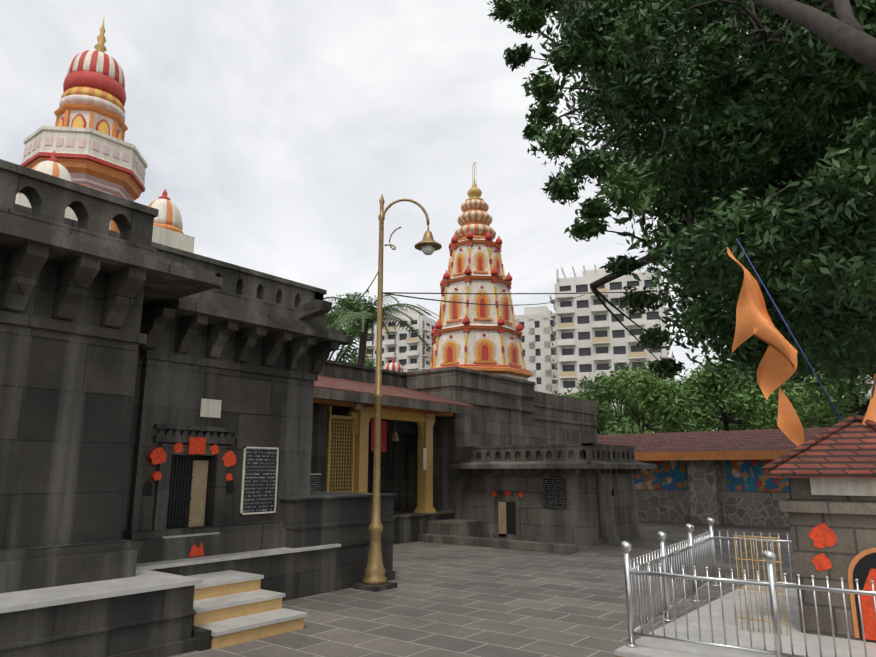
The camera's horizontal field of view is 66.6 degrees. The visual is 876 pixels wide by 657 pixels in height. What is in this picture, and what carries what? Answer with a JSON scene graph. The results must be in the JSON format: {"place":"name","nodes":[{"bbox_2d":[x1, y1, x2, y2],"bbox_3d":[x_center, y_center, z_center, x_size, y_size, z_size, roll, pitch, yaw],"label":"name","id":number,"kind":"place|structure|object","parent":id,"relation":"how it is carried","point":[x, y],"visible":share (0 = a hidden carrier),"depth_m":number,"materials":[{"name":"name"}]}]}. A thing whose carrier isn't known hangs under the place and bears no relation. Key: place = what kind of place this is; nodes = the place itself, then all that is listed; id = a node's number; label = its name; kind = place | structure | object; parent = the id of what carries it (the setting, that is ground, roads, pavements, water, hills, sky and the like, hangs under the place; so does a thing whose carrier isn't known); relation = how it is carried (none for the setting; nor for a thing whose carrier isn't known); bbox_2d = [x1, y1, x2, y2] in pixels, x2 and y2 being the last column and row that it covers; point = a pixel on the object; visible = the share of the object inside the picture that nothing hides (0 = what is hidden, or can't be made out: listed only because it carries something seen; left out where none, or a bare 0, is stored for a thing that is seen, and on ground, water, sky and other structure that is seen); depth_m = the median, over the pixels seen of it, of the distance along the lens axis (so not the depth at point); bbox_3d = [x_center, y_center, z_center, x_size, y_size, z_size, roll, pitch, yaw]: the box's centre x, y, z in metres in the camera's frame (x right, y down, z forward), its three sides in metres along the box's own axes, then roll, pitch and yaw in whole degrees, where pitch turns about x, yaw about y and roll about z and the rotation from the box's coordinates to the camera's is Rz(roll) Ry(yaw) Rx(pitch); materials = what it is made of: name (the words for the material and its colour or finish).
{"place":"outdoors","nodes":[
{"label":"outdoors","id":0,"kind":"place"},
{"bbox_2d":[0,0,814,430],"label":"sky","id":1,"kind":"structure","parent":0,"point":[277,131],"materials":[{"name":"white"}]},
{"bbox_2d":[170,520,795,656],"bbox_3d":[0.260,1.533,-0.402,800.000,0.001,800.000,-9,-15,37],"label":"ground","id":2,"kind":"structure","parent":0,"point":[447,600],"depth_m":8.17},
{"bbox_2d":[0,159,396,656],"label":"temple","id":3,"kind":"structure","parent":2,"relation":"on","point":[158,498],"depth_m":6.58,"materials":[{"name":"stone"}]},
{"bbox_2d":[15,19,194,252],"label":"tower","id":4,"kind":"structure","parent":3,"relation":"on","point":[82,142],"depth_m":12.41,"materials":[{"name":"white paint"}]},
{"bbox_2d":[325,290,388,367],"bbox_3d":[-6.479,3.631,37.223,7.628,11.590,6.767,-9,-15,37],"label":"tree","id":5,"kind":"object","parent":2,"relation":"on","point":[354,356],"depth_m":37.27,"materials":[{"name":"green plant"}]},
{"bbox_2d":[323,294,431,365],"bbox_3d":[-3.380,3.346,29.888,6.923,9.065,7.128,-9,-15,37],"label":"palm","id":6,"kind":"object","parent":2,"relation":"on","point":[365,319],"visible":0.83,"depth_m":30.08,"materials":[{"name":"green plant"}]},
{"bbox_2d":[310,360,476,543],"bbox_3d":[-2.140,2.688,15.011,3.280,4.150,5.900,-9,-15,37],"label":"porch","id":7,"kind":"object","parent":2,"relation":"on","point":[342,453],"visible":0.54,"depth_m":15.19,"materials":[{"name":"yellow"}]},
{"bbox_2d":[391,420,398,440],"bbox_3d":[-0.978,2.327,15.259,0.200,0.480,0.200,-9,-15,37],"label":"bell","id":8,"kind":"object","parent":7,"relation":"on","point":[395,436],"visible":1,"depth_m":15.18,"materials":[{"name":"gold metal"}]},
{"bbox_2d":[352,195,441,591],"bbox_3d":[-0.564,0.727,9.755,1.224,5.800,0.607,-1,-12,6],"label":"street lamp","id":9,"kind":"object","parent":2,"relation":"on","point":[374,579],"visible":1,"depth_m":9.59,"materials":[{"name":"gold metal"}]},
{"bbox_2d":[331,272,700,309],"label":"cables","id":10,"kind":"object","parent":9,"relation":"attached to","point":[475,293],"visible":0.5,"depth_m":11.07,"materials":[{"name":"black plastic"}]},
{"bbox_2d":[387,294,584,305],"bbox_3d":[2.446,-0.936,18.122,0.022,4.155,16.968,-5,-13,22],"label":"cable","id":11,"kind":"object","parent":10,"relation":"attached to","point":[472,303],"visible":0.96,"depth_m":13.49,"materials":[{"name":"black plastic"}]},
{"bbox_2d":[365,304,438,371],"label":"apartment building","id":12,"kind":"structure","parent":2,"relation":"on","point":[408,351],"depth_m":159.25,"materials":[{"name":"grey concrete"}]},
{"bbox_2d":[403,366,656,553],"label":"stone temple building","id":13,"kind":"structure","parent":2,"relation":"on","point":[519,464],"depth_m":16.15,"materials":[{"name":"black stone"}]},
{"bbox_2d":[383,162,531,380],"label":"temple tower","id":14,"kind":"structure","parent":13,"relation":"on","point":[485,338],"depth_m":21.93,"materials":[{"name":"white paint"}]},
{"bbox_2d":[515,306,557,393],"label":"apartment building","id":15,"kind":"structure","parent":2,"relation":"on","point":[538,337],"depth_m":144.64,"materials":[{"name":"grey concrete"}]},
{"bbox_2d":[564,386,619,434],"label":"tree","id":16,"kind":"object","parent":2,"relation":"on","point":[605,405],"depth_m":51.62,"materials":[{"name":"green plant"}]},
{"bbox_2d":[557,388,630,434],"bbox_3d":[6.674,5.981,34.595,7.614,5.866,5.191,-9,-15,37],"label":"tree","id":17,"kind":"object","parent":2,"relation":"on","point":[603,415],"depth_m":34.04,"materials":[{"name":"green plant"}]},
{"bbox_2d":[549,263,672,432],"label":"apartment building","id":18,"kind":"structure","parent":2,"relation":"on","point":[591,333],"depth_m":125.95,"materials":[{"name":"grey concrete"}]},
{"bbox_2d":[562,362,666,433],"bbox_3d":[10.033,5.884,38.067,7.264,7.529,8.504,-9,-15,37],"label":"tree","id":19,"kind":"object","parent":2,"relation":"on","point":[631,419],"depth_m":37.50,"materials":[{"name":"green plant"}]},
{"bbox_2d":[568,386,661,424],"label":"tree","id":20,"kind":"object","parent":2,"relation":"on","point":[617,411],"visible":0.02,"depth_m":52.08,"materials":[{"name":"green plant"}]},
{"bbox_2d":[576,360,725,434],"bbox_3d":[9.962,5.098,32.232,7.035,6.650,7.053,-9,-15,37],"label":"tree","id":21,"kind":"object","parent":2,"relation":"on","point":[651,391],"depth_m":30.86,"materials":[{"name":"green plant"}]},
{"bbox_2d":[616,358,738,432],"bbox_3d":[14.184,5.819,38.609,8.810,7.959,8.094,-9,-15,37],"label":"tree","id":22,"kind":"object","parent":2,"relation":"on","point":[628,409],"depth_m":38.45,"materials":[{"name":"green plant"}]},
{"bbox_2d":[597,427,829,526],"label":"mural wall","id":23,"kind":"structure","parent":2,"relation":"on","point":[719,477],"depth_m":20.22,"materials":[{"name":"grey stone"}]},
{"bbox_2d":[655,356,821,432],"bbox_3d":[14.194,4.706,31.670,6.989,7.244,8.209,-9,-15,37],"label":"tree","id":24,"kind":"object","parent":2,"relation":"on","point":[743,403],"depth_m":30.72,"materials":[{"name":"green plant"}]},
{"bbox_2d":[614,517,875,656],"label":"railing","id":25,"kind":"object","parent":2,"relation":"on","point":[712,628],"visible":0.98,"depth_m":5.51,"materials":[{"name":"silver metal"}]},
{"bbox_2d":[714,359,867,430],"bbox_3d":[16.882,4.586,31.869,7.919,7.558,7.780,-9,-15,37],"label":"tree","id":26,"kind":"object","parent":2,"relation":"on","point":[827,411],"depth_m":30.18,"materials":[{"name":"green plant"}]},
{"bbox_2d":[732,415,875,642],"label":"shrine","id":27,"kind":"object","parent":2,"relation":"on","point":[829,505],"visible":0.81,"depth_m":5.80,"materials":[{"name":"stone"},{"name":"clay roof tiles"}]},
{"bbox_2d":[777,387,803,445],"bbox_3d":[3.732,0.961,7.074,0.242,0.697,0.087,-9,-15,37],"label":"flag","id":28,"kind":"object","parent":27,"relation":"on","point":[789,425],"visible":0.92,"depth_m":7.06,"materials":[{"name":"orange fabric"}]},
{"bbox_2d":[736,239,875,425],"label":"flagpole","id":29,"kind":"object","parent":27,"relation":"on","point":[872,392],"visible":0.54,"depth_m":7.05,"materials":[{"name":"metal"}]},
{"bbox_2d":[862,375,875,425],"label":"flag","id":30,"kind":"object","parent":27,"relation":"on","point":[870,413],"visible":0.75,"depth_m":6.16,"materials":[{"name":"orange fabric"}]},
{"bbox_2d":[759,361,875,428],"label":"tree","id":31,"kind":"object","parent":2,"relation":"on","point":[810,393],"depth_m":28.37,"materials":[{"name":"green plant"}]},
{"bbox_2d":[792,363,870,427],"bbox_3d":[21.507,5.318,37.274,7.353,8.397,8.200,-9,-15,37],"label":"tree","id":32,"kind":"object","parent":2,"relation":"on","point":[847,398],"depth_m":35.87,"materials":[{"name":"green plant"}]},
{"bbox_2d":[797,374,873,425],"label":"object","id":33,"kind":"structure","parent":2,"relation":"on","point":[861,390],"depth_m":113.56,"materials":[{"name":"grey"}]},
{"bbox_2d":[487,0,875,406],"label":"big tree","id":34,"kind":"object","parent":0,"point":[789,113],"depth_m":10.05,"materials":[{"name":"green plant"}]},
{"bbox_2d":[727,247,797,399],"bbox_3d":[3.525,-0.123,7.331,0.652,1.822,0.426,-9,-15,37],"label":"flag","id":35,"kind":"object","parent":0,"point":[777,368],"visible":1,"depth_m":7.23,"materials":[{"name":"orange fabric"}]}
]}

